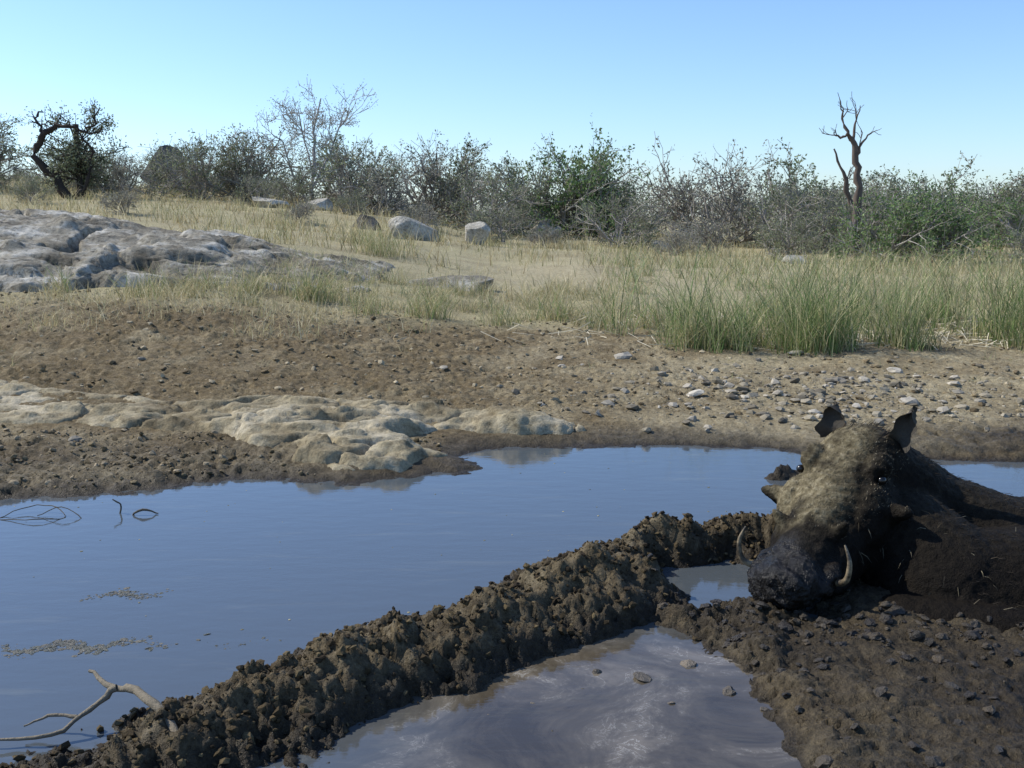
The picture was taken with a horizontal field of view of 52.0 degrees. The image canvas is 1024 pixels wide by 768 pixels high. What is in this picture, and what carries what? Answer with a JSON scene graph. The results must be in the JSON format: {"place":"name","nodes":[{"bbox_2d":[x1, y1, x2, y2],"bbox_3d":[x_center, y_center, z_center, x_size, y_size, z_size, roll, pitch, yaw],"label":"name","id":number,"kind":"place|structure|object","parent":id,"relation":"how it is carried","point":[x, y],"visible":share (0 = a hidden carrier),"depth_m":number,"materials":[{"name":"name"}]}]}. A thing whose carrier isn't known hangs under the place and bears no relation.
{"place":"outdoors","nodes":[
{"label":"outdoors","id":0,"kind":"place"},
{"bbox_2d":[14,461,765,629],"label":"floating specks","id":1,"kind":"object","parent":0,"point":[392,547],"visible":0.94,"depth_m":3.54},
{"bbox_2d":[0,180,1023,767],"bbox_3d":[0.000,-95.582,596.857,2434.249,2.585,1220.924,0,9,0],"label":"ground","id":2,"kind":"structure","parent":0,"point":[878,736],"depth_m":4.49,"materials":[{"name":"soil"}]},
{"bbox_2d":[30,262,83,292],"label":"grass tuft","id":3,"kind":"object","parent":2,"relation":"on","point":[65,281],"visible":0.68,"depth_m":8.27,"materials":[{"name":"plant"}]},
{"bbox_2d":[0,275,362,342],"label":"dry grass fringe","id":4,"kind":"object","parent":2,"relation":"on","point":[164,294],"visible":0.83,"depth_m":7.56,"materials":[{"name":"beige plant"}]},
{"bbox_2d":[0,208,394,292],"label":"granite outcrop","id":5,"kind":"object","parent":2,"relation":"on","point":[93,248],"visible":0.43,"depth_m":9.56,"materials":[{"name":"grey stone"}]},
{"bbox_2d":[182,268,231,290],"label":"grass tuft","id":6,"kind":"object","parent":2,"relation":"on","point":[214,279],"visible":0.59,"depth_m":8.58,"materials":[{"name":"plant"}]},
{"bbox_2d":[0,394,449,489],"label":"bank clods","id":7,"kind":"object","parent":2,"relation":"on","point":[223,458],"visible":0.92,"depth_m":4.20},
{"bbox_2d":[223,273,270,294],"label":"grass tuft","id":8,"kind":"object","parent":2,"relation":"on","point":[254,284],"visible":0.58,"depth_m":8.57,"materials":[{"name":"plant"}]},
{"bbox_2d":[0,380,585,472],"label":"bedrock slab","id":9,"kind":"structure","parent":2,"relation":"on","point":[367,434],"depth_m":4.72,"materials":[{"name":"beige stone"}]},
{"bbox_2d":[270,256,356,305],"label":"grass tuft","id":10,"kind":"object","parent":2,"relation":"on","point":[308,286],"visible":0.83,"depth_m":8.50,"materials":[{"name":"plant"}]},
{"bbox_2d":[338,287,407,316],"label":"grass tuft","id":11,"kind":"object","parent":2,"relation":"on","point":[370,309],"visible":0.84,"depth_m":8.07,"materials":[{"name":"green plant"}]},
{"bbox_2d":[332,218,416,260],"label":"grass tuft","id":12,"kind":"object","parent":2,"relation":"on","point":[390,253],"visible":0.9,"depth_m":12.33,"materials":[{"name":"plant"}]},
{"bbox_2d":[0,511,776,767],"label":"mud clods","id":13,"kind":"object","parent":2,"relation":"on","point":[127,734],"visible":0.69,"depth_m":2.24,"materials":[{"name":"brown soil"}]},
{"bbox_2d":[381,275,466,321],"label":"grass tuft","id":14,"kind":"object","parent":2,"relation":"on","point":[417,305],"visible":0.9,"depth_m":8.27,"materials":[{"name":"plant"}]},
{"bbox_2d":[95,232,836,335],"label":"short grass","id":15,"kind":"structure","parent":2,"relation":"on","point":[558,288],"depth_m":8.98,"materials":[{"name":"plant"}]},
{"bbox_2d":[470,296,536,327],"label":"grass tuft","id":16,"kind":"object","parent":2,"relation":"on","point":[499,319],"visible":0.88,"depth_m":8.21,"materials":[{"name":"beige plant"}]},
{"bbox_2d":[1,163,1007,236],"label":"distant scrub","id":17,"kind":"object","parent":2,"relation":"on","point":[662,224],"visible":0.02,"depth_m":48.65,"materials":[{"name":"green plant"}]},
{"bbox_2d":[0,288,1023,416],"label":"soil clods","id":18,"kind":"object","parent":2,"relation":"on","point":[507,375],"visible":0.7,"depth_m":6.29,"materials":[{"name":"brown soil"}]},
{"bbox_2d":[1,305,1022,386],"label":"sparse tufts","id":19,"kind":"object","parent":2,"relation":"on","point":[631,373],"visible":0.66,"depth_m":6.44,"materials":[{"name":"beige plant"}]},
{"bbox_2d":[68,350,964,441],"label":"loose stones","id":20,"kind":"object","parent":2,"relation":"on","point":[699,392],"visible":0.94,"depth_m":5.74,"materials":[{"name":"grey stone"}]},
{"bbox_2d":[530,222,562,238],"bbox_3d":[0.756,-3.206,22.757,0.716,0.610,0.486,0,9,0],"label":"pale boulder","id":21,"kind":"object","parent":2,"relation":"on","point":[548,225],"visible":0.32,"depth_m":22.60,"materials":[{"name":"stone"}]},
{"bbox_2d":[519,289,593,322],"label":"grass tuft","id":22,"kind":"object","parent":2,"relation":"on","point":[556,316],"visible":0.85,"depth_m":8.56,"materials":[{"name":"beige plant"}]},
{"bbox_2d":[487,659,769,730],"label":"puddle stones","id":23,"kind":"object","parent":2,"relation":"on","point":[688,663],"visible":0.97,"depth_m":2.29,"materials":[{"name":"grey stone"}]},
{"bbox_2d":[642,311,734,351],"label":"grass tuft","id":24,"kind":"object","parent":2,"relation":"on","point":[681,347],"visible":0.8,"depth_m":7.01,"materials":[{"name":"green plant"}]},
{"bbox_2d":[397,307,1023,350],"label":"fallen dry reeds","id":25,"kind":"object","parent":2,"relation":"on","point":[941,332],"visible":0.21,"depth_m":7.50,"materials":[{"name":"beige plant"}]},
{"bbox_2d":[446,355,1023,432],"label":"gravel","id":26,"kind":"structure","parent":2,"relation":"on","point":[801,397],"depth_m":5.41,"materials":[{"name":"stone"}]},
{"bbox_2d":[570,208,1023,356],"bbox_3d":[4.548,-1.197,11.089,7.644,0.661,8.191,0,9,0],"label":"green grass","id":27,"kind":"structure","parent":2,"relation":"on","point":[728,271],"depth_m":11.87,"materials":[{"name":"green plant"}]},
{"bbox_2d":[647,553,1023,767],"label":"wet mud lumps","id":28,"kind":"object","parent":2,"relation":"on","point":[894,610],"visible":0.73,"depth_m":2.46,"materials":[{"name":"brown soil"}]},
{"bbox_2d":[819,94,881,257],"bbox_3d":[5.661,-3.489,17.546,1.000,2.761,0.558,-2,9,-13],"label":"dead tree","id":29,"kind":"object","parent":2,"relation":"on","point":[856,164],"visible":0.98,"depth_m":17.58,"materials":[{"name":"grey wood"}]},
{"bbox_2d":[736,401,1023,632],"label":"warthog","id":30,"kind":"object","parent":2,"relation":"on","point":[902,520],"visible":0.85,"depth_m":2.76,"materials":[{"name":"black"}]},
{"bbox_2d":[0,445,1023,767],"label":"water","id":31,"kind":"structure","parent":0,"point":[258,559],"depth_m":2.83,"materials":[{"name":"blue liquid"}]},
{"bbox_2d":[0,499,157,519],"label":"floating twigs","id":32,"kind":"object","parent":31,"relation":"in","point":[140,510],"visible":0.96,"depth_m":3.55,"materials":[{"name":"brown wood"}]},
{"bbox_2d":[0,669,177,740],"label":"dead branch","id":33,"kind":"object","parent":31,"relation":"on","point":[148,700],"visible":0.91,"depth_m":2.04,"materials":[{"name":"beige wood"}]},
{"bbox_2d":[1,633,210,657],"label":"floating debris","id":34,"kind":"object","parent":31,"relation":"on","point":[82,646],"visible":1,"depth_m":2.46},
{"bbox_2d":[79,587,172,601],"bbox_3d":[-1.008,0.563,2.807,0.269,0.003,0.116,0,9,0],"label":"floating debris","id":35,"kind":"object","parent":31,"relation":"on","point":[125,593],"visible":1,"depth_m":2.81,"materials":[{"name":"brown plant"}]},
{"bbox_2d":[207,637,281,648],"bbox_3d":[-0.594,0.612,2.499,0.256,0.002,0.053,-2,9,-14],"label":"floating debris","id":36,"kind":"object","parent":31,"relation":"on","point":[244,644],"visible":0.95,"depth_m":2.48,"materials":[{"name":"brown plant"}]},
{"bbox_2d":[0,173,1023,311],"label":"dry grass field","id":37,"kind":"structure","parent":0,"point":[584,244],"depth_m":15.65,"materials":[{"name":"beige plant"}]},
{"bbox_2d":[0,163,23,191],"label":"thorn bush","id":38,"kind":"object","parent":37,"relation":"on","point":[6,181],"visible":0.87,"depth_m":21.93,"materials":[{"name":"green plant"}]},
{"bbox_2d":[0,144,23,184],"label":"thorn bush","id":39,"kind":"object","parent":37,"relation":"on","point":[10,161],"visible":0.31,"depth_m":25.06,"materials":[{"name":"green plant"}]},
{"bbox_2d":[0,113,44,185],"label":"thorn bush","id":40,"kind":"object","parent":37,"relation":"on","point":[8,151],"visible":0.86,"depth_m":23.62,"materials":[{"name":"green plant"}]},
{"bbox_2d":[4,174,57,203],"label":"thorn bush","id":41,"kind":"object","parent":37,"relation":"on","point":[22,192],"visible":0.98,"depth_m":18.66,"materials":[{"name":"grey plant"}]},
{"bbox_2d":[28,97,101,198],"bbox_3d":[-9.114,-4.644,21.497,1.475,2.459,0.593,0,9,0],"label":"leaning dead tree","id":42,"kind":"object","parent":37,"relation":"on","point":[43,165],"visible":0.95,"depth_m":21.48,"materials":[{"name":"brown wood"}]},
{"bbox_2d":[13,100,130,196],"bbox_3d":[-9.149,-4.737,21.950,2.143,2.421,2.039,-7,11,-37],"label":"leafy tree","id":43,"kind":"object","parent":37,"relation":"on","point":[68,160],"visible":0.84,"depth_m":21.91,"materials":[{"name":"green plant"}]},
{"bbox_2d":[16,137,131,190],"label":"thorn bush","id":44,"kind":"object","parent":37,"relation":"on","point":[42,174],"visible":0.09,"depth_m":25.53,"materials":[{"name":"green plant"}]},
{"bbox_2d":[56,152,132,192],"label":"thorn bush","id":45,"kind":"object","parent":37,"relation":"on","point":[74,184],"visible":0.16,"depth_m":24.54,"materials":[{"name":"green plant"}]},
{"bbox_2d":[75,150,139,189],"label":"thorn bush","id":46,"kind":"object","parent":37,"relation":"on","point":[120,165],"visible":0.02,"depth_m":26.39,"materials":[{"name":"green plant"}]},
{"bbox_2d":[75,142,159,199],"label":"thorn bush","id":47,"kind":"object","parent":37,"relation":"on","point":[118,169],"visible":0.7,"depth_m":22.57,"materials":[{"name":"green plant"}]},
{"bbox_2d":[93,179,141,214],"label":"thorn bush","id":48,"kind":"object","parent":37,"relation":"on","point":[125,200],"visible":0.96,"depth_m":16.62,"materials":[{"name":"grey plant"}]},
{"bbox_2d":[140,145,181,186],"bbox_3d":[-10.150,-6.312,30.388,1.326,1.214,0.863,-8,12,-40],"label":"dark boulder","id":49,"kind":"object","parent":37,"relation":"on","point":[163,146],"visible":0.1,"depth_m":30.19,"materials":[{"name":"stone"}]},
{"bbox_2d":[132,140,213,190],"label":"thorn bush","id":50,"kind":"object","parent":37,"relation":"on","point":[152,169],"visible":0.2,"depth_m":26.39,"materials":[{"name":"green plant"}]},
{"bbox_2d":[136,130,248,199],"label":"thorn bush","id":51,"kind":"object","parent":37,"relation":"on","point":[197,150],"visible":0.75,"depth_m":23.38,"materials":[{"name":"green plant"}]},
{"bbox_2d":[166,154,225,195],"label":"thorn bush","id":52,"kind":"object","parent":37,"relation":"on","point":[192,178],"visible":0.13,"depth_m":25.37,"materials":[{"name":"green plant"}]},
{"bbox_2d":[170,123,308,200],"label":"thorn bush","id":53,"kind":"object","parent":37,"relation":"on","point":[236,165],"visible":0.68,"depth_m":23.60,"materials":[{"name":"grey plant"}]},
{"bbox_2d":[225,171,287,206],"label":"thorn bush","id":54,"kind":"object","parent":37,"relation":"on","point":[256,185],"visible":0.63,"depth_m":21.43,"materials":[{"name":"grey plant"}]},
{"bbox_2d":[207,118,319,201],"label":"thorn bush","id":55,"kind":"object","parent":37,"relation":"on","point":[253,166],"visible":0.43,"depth_m":24.14,"materials":[{"name":"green plant"}]},
{"bbox_2d":[252,196,289,208],"bbox_3d":[-4.876,-3.625,21.148,0.777,0.321,0.480,4,10,24],"label":"pale boulder","id":56,"kind":"object","parent":37,"relation":"on","point":[261,200],"visible":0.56,"depth_m":21.00,"materials":[{"name":"stone"}]},
{"bbox_2d":[266,162,319,204],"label":"thorn bush","id":57,"kind":"object","parent":37,"relation":"on","point":[296,191],"visible":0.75,"depth_m":22.49,"materials":[{"name":"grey plant"}]},
{"bbox_2d":[274,190,320,224],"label":"thorn bush","id":58,"kind":"object","parent":37,"relation":"on","point":[301,210],"visible":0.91,"depth_m":17.65,"materials":[{"name":"grey plant"}]},
{"bbox_2d":[233,74,376,199],"bbox_3d":[-4.977,-5.669,25.554,3.554,3.719,1.734,-2,9,-13],"label":"bare tree","id":59,"kind":"object","parent":37,"relation":"on","point":[290,117],"visible":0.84,"depth_m":25.38,"materials":[{"name":"grey plant"}]},
{"bbox_2d":[306,198,332,211],"bbox_3d":[-3.893,-3.584,21.170,0.555,0.333,0.294,0,9,0],"label":"pale boulder","id":60,"kind":"object","parent":37,"relation":"on","point":[324,201],"visible":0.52,"depth_m":21.12,"materials":[{"name":"stone"}]},
{"bbox_2d":[280,134,384,206],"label":"thorn bush","id":61,"kind":"object","parent":37,"relation":"on","point":[359,156],"visible":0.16,"depth_m":26.55,"materials":[{"name":"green plant"}]},
{"bbox_2d":[288,128,409,213],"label":"thorn bush","id":62,"kind":"object","parent":37,"relation":"on","point":[341,166],"visible":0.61,"depth_m":22.85,"materials":[{"name":"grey plant"}]},
{"bbox_2d":[332,187,372,214],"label":"thorn bush","id":63,"kind":"object","parent":37,"relation":"on","point":[354,202],"visible":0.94,"depth_m":19.66,"materials":[{"name":"grey plant"}]},
{"bbox_2d":[352,214,380,230],"bbox_3d":[-2.412,-2.603,17.318,0.417,0.393,0.552,-7,11,-37],"label":"dark boulder","id":64,"kind":"object","parent":37,"relation":"on","point":[368,219],"visible":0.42,"depth_m":17.20,"materials":[{"name":"stone"}]},
{"bbox_2d":[326,152,418,218],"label":"thorn bush","id":65,"kind":"object","parent":37,"relation":"on","point":[400,203],"visible":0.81,"depth_m":22.09,"materials":[{"name":"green plant"}]},
{"bbox_2d":[388,216,438,240],"bbox_3d":[-1.550,-2.338,16.286,0.561,0.534,0.783,6,11,34],"label":"pale boulder","id":66,"kind":"object","parent":37,"relation":"on","point":[410,223],"visible":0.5,"depth_m":16.00,"materials":[{"name":"stone"}]},
{"bbox_2d":[398,197,443,230],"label":"thorn bush","id":67,"kind":"object","parent":37,"relation":"on","point":[418,214],"visible":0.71,"depth_m":18.78,"materials":[{"name":"grey plant"}]},
{"bbox_2d":[384,129,501,222],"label":"thorn bush","id":68,"kind":"object","parent":37,"relation":"on","point":[436,172],"visible":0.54,"depth_m":24.09,"materials":[{"name":"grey plant"}]},
{"bbox_2d":[410,275,493,290],"bbox_3d":[-0.636,-0.970,10.368,0.921,0.196,0.442,0,9,0],"label":"flat rock","id":69,"kind":"object","parent":37,"relation":"on","point":[467,281],"visible":0.42,"depth_m":10.31,"materials":[{"name":"grey stone"}]},
{"bbox_2d":[410,133,505,222],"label":"thorn bush","id":70,"kind":"object","parent":37,"relation":"on","point":[456,162],"visible":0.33,"depth_m":25.02,"materials":[{"name":"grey plant"}]},
{"bbox_2d":[465,221,489,244],"bbox_3d":[-0.547,-2.367,16.802,0.427,0.469,0.336,4,10,22],"label":"pale boulder","id":71,"kind":"object","parent":37,"relation":"on","point":[480,230],"visible":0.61,"depth_m":16.70,"materials":[{"name":"stone"}]},
{"bbox_2d":[441,199,540,243],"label":"thorn bush","id":72,"kind":"object","parent":37,"relation":"on","point":[479,215],"visible":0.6,"depth_m":19.06,"materials":[{"name":"grey plant"}]},
{"bbox_2d":[436,159,554,237],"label":"thorn bush","id":73,"kind":"object","parent":37,"relation":"on","point":[494,190],"visible":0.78,"depth_m":21.36,"materials":[{"name":"grey plant"}]},
{"bbox_2d":[453,151,571,236],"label":"thorn bush","id":74,"kind":"object","parent":37,"relation":"on","point":[511,177],"visible":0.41,"depth_m":23.32,"materials":[{"name":"grey plant"}]},
{"bbox_2d":[517,217,563,247],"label":"thorn bush","id":75,"kind":"object","parent":37,"relation":"on","point":[544,235],"visible":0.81,"depth_m":17.74,"materials":[{"name":"grey plant"}]},
{"bbox_2d":[492,113,650,242],"bbox_3d":[1.367,-4.396,23.722,3.572,3.523,4.745,2,9,12],"label":"green bush","id":76,"kind":"object","parent":37,"relation":"on","point":[579,186],"visible":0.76,"depth_m":23.52,"materials":[{"name":"green plant"}]},
{"bbox_2d":[525,131,628,237],"bbox_3d":[1.521,-4.268,24.538,2.614,3.238,2.222,1,9,8],"label":"green bush","id":77,"kind":"object","parent":37,"relation":"on","point":[599,166],"visible":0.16,"depth_m":24.20,"materials":[{"name":"green plant"}]},
{"bbox_2d":[581,170,644,238],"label":"green bush","id":78,"kind":"object","parent":37,"relation":"on","point":[624,197],"visible":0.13,"depth_m":24.53,"materials":[{"name":"green plant"}]},
{"bbox_2d":[556,186,686,248],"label":"thorn bush","id":79,"kind":"object","parent":37,"relation":"on","point":[647,228],"visible":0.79,"depth_m":19.81,"materials":[{"name":"grey plant"}]},
{"bbox_2d":[590,161,667,234],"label":"thorn bush","id":80,"kind":"object","parent":37,"relation":"on","point":[637,184],"visible":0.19,"depth_m":30.10,"materials":[{"name":"grey plant"}]},
{"bbox_2d":[648,240,672,248],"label":"pale boulder","id":81,"kind":"object","parent":37,"relation":"on","point":[654,243],"visible":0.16,"depth_m":19.72,"materials":[{"name":"stone"}]},
{"bbox_2d":[649,222,710,255],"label":"thorn bush","id":82,"kind":"object","parent":37,"relation":"on","point":[675,243],"visible":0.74,"depth_m":17.18,"materials":[{"name":"grey plant"}]},
{"bbox_2d":[627,131,753,240],"bbox_3d":[4.479,-4.836,27.065,3.063,3.270,3.108,7,12,38],"label":"thorn bush","id":83,"kind":"object","parent":37,"relation":"on","point":[680,208],"visible":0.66,"depth_m":26.57,"materials":[{"name":"grey plant"}]},
{"bbox_2d":[677,203,738,254],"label":"thorn bush","id":84,"kind":"object","parent":37,"relation":"on","point":[711,230],"visible":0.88,"depth_m":18.71,"materials":[{"name":"grey plant"}]},
{"bbox_2d":[658,139,797,247],"bbox_3d":[5.403,-4.274,24.956,3.818,3.144,3.694,8,12,39],"label":"thorn bush","id":85,"kind":"object","parent":37,"relation":"on","point":[721,201],"visible":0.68,"depth_m":24.60,"materials":[{"name":"grey plant"}]},
{"bbox_2d":[721,137,849,241],"bbox_3d":[7.214,-4.478,26.532,2.887,3.578,3.398,-5,10,-26],"label":"green bush","id":86,"kind":"object","parent":37,"relation":"on","point":[789,167],"visible":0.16,"depth_m":26.43,"materials":[{"name":"green plant"}]},
{"bbox_2d":[749,208,830,260],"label":"thorn bush","id":87,"kind":"object","parent":37,"relation":"on","point":[801,239],"visible":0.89,"depth_m":17.24,"materials":[{"name":"grey plant"}]},
{"bbox_2d":[782,255,805,263],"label":"pale boulder","id":88,"kind":"object","parent":37,"relation":"on","point":[792,257],"visible":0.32,"depth_m":15.83,"materials":[{"name":"stone"}]},
{"bbox_2d":[749,171,849,249],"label":"thorn bush","id":89,"kind":"object","parent":37,"relation":"on","point":[795,193],"visible":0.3,"depth_m":22.61,"materials":[{"name":"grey plant"}]},
{"bbox_2d":[740,175,881,253],"bbox_3d":[5.918,-3.049,20.964,2.758,2.338,2.760,-1,9,-8],"label":"thorn bush","id":90,"kind":"object","parent":37,"relation":"on","point":[790,209],"visible":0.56,"depth_m":20.66,"materials":[{"name":"grey plant"}]},
{"bbox_2d":[800,173,897,244],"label":"thorn bush","id":91,"kind":"object","parent":37,"relation":"on","point":[870,190],"visible":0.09,"depth_m":23.76,"materials":[{"name":"green plant"}]},
{"bbox_2d":[827,164,930,236],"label":"thorn bush","id":92,"kind":"object","parent":37,"relation":"on","point":[894,188],"visible":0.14,"depth_m":25.68,"materials":[{"name":"green plant"}]},
{"bbox_2d":[819,181,957,254],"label":"thorn bush","id":93,"kind":"object","parent":37,"relation":"on","point":[878,222],"visible":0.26,"depth_m":19.48,"materials":[{"name":"grey plant"}]},
{"bbox_2d":[825,169,975,265],"bbox_3d":[6.084,-2.488,16.572,2.197,2.058,2.917,2,9,14],"label":"green bush","id":94,"kind":"object","parent":37,"relation":"on","point":[911,230],"visible":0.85,"depth_m":16.52,"materials":[{"name":"green plant"}]},
{"bbox_2d":[868,151,983,245],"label":"green bush","id":95,"kind":"object","parent":37,"relation":"on","point":[956,172],"visible":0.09,"depth_m":25.72,"materials":[{"name":"green plant"}]},
{"bbox_2d":[874,170,989,252],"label":"thorn bush","id":96,"kind":"object","parent":37,"relation":"on","point":[923,181],"visible":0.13,"depth_m":19.62,"materials":[{"name":"green plant"}]},
{"bbox_2d":[868,174,1018,264],"bbox_3d":[6.887,-2.503,16.888,2.130,1.995,2.828,2,9,12],"label":"green bush","id":97,"kind":"object","parent":37,"relation":"on","point":[964,222],"visible":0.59,"depth_m":16.73,"materials":[{"name":"green plant"}]},
{"bbox_2d":[941,167,1023,247],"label":"thorn bush","id":98,"kind":"object","parent":37,"relation":"on","point":[1005,193],"visible":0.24,"depth_m":23.48,"materials":[{"name":"green plant"}]},
{"bbox_2d":[960,169,1023,245],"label":"thorn bush","id":99,"kind":"object","parent":37,"relation":"on","point":[989,197],"visible":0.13,"depth_m":25.00,"materials":[{"name":"green plant"}]},
{"bbox_2d":[966,177,1023,257],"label":"green bush","id":100,"kind":"object","parent":37,"relation":"on","point":[1005,224],"visible":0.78,"depth_m":18.61,"materials":[{"name":"green plant"}]},
{"bbox_2d":[975,173,1023,242],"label":"thorn bush","id":101,"kind":"object","parent":37,"relation":"on","point":[999,195],"visible":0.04,"depth_m":27.69,"materials":[{"name":"green plant"}]},
{"bbox_2d":[995,223,1023,264],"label":"thorn bush","id":102,"kind":"object","parent":37,"relation":"on","point":[1018,237],"visible":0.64,"depth_m":16.13,"materials":[{"name":"green plant"}]},
{"bbox_2d":[0,0,1023,215],"label":"sky","id":103,"kind":"structure","parent":0,"point":[940,79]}
]}

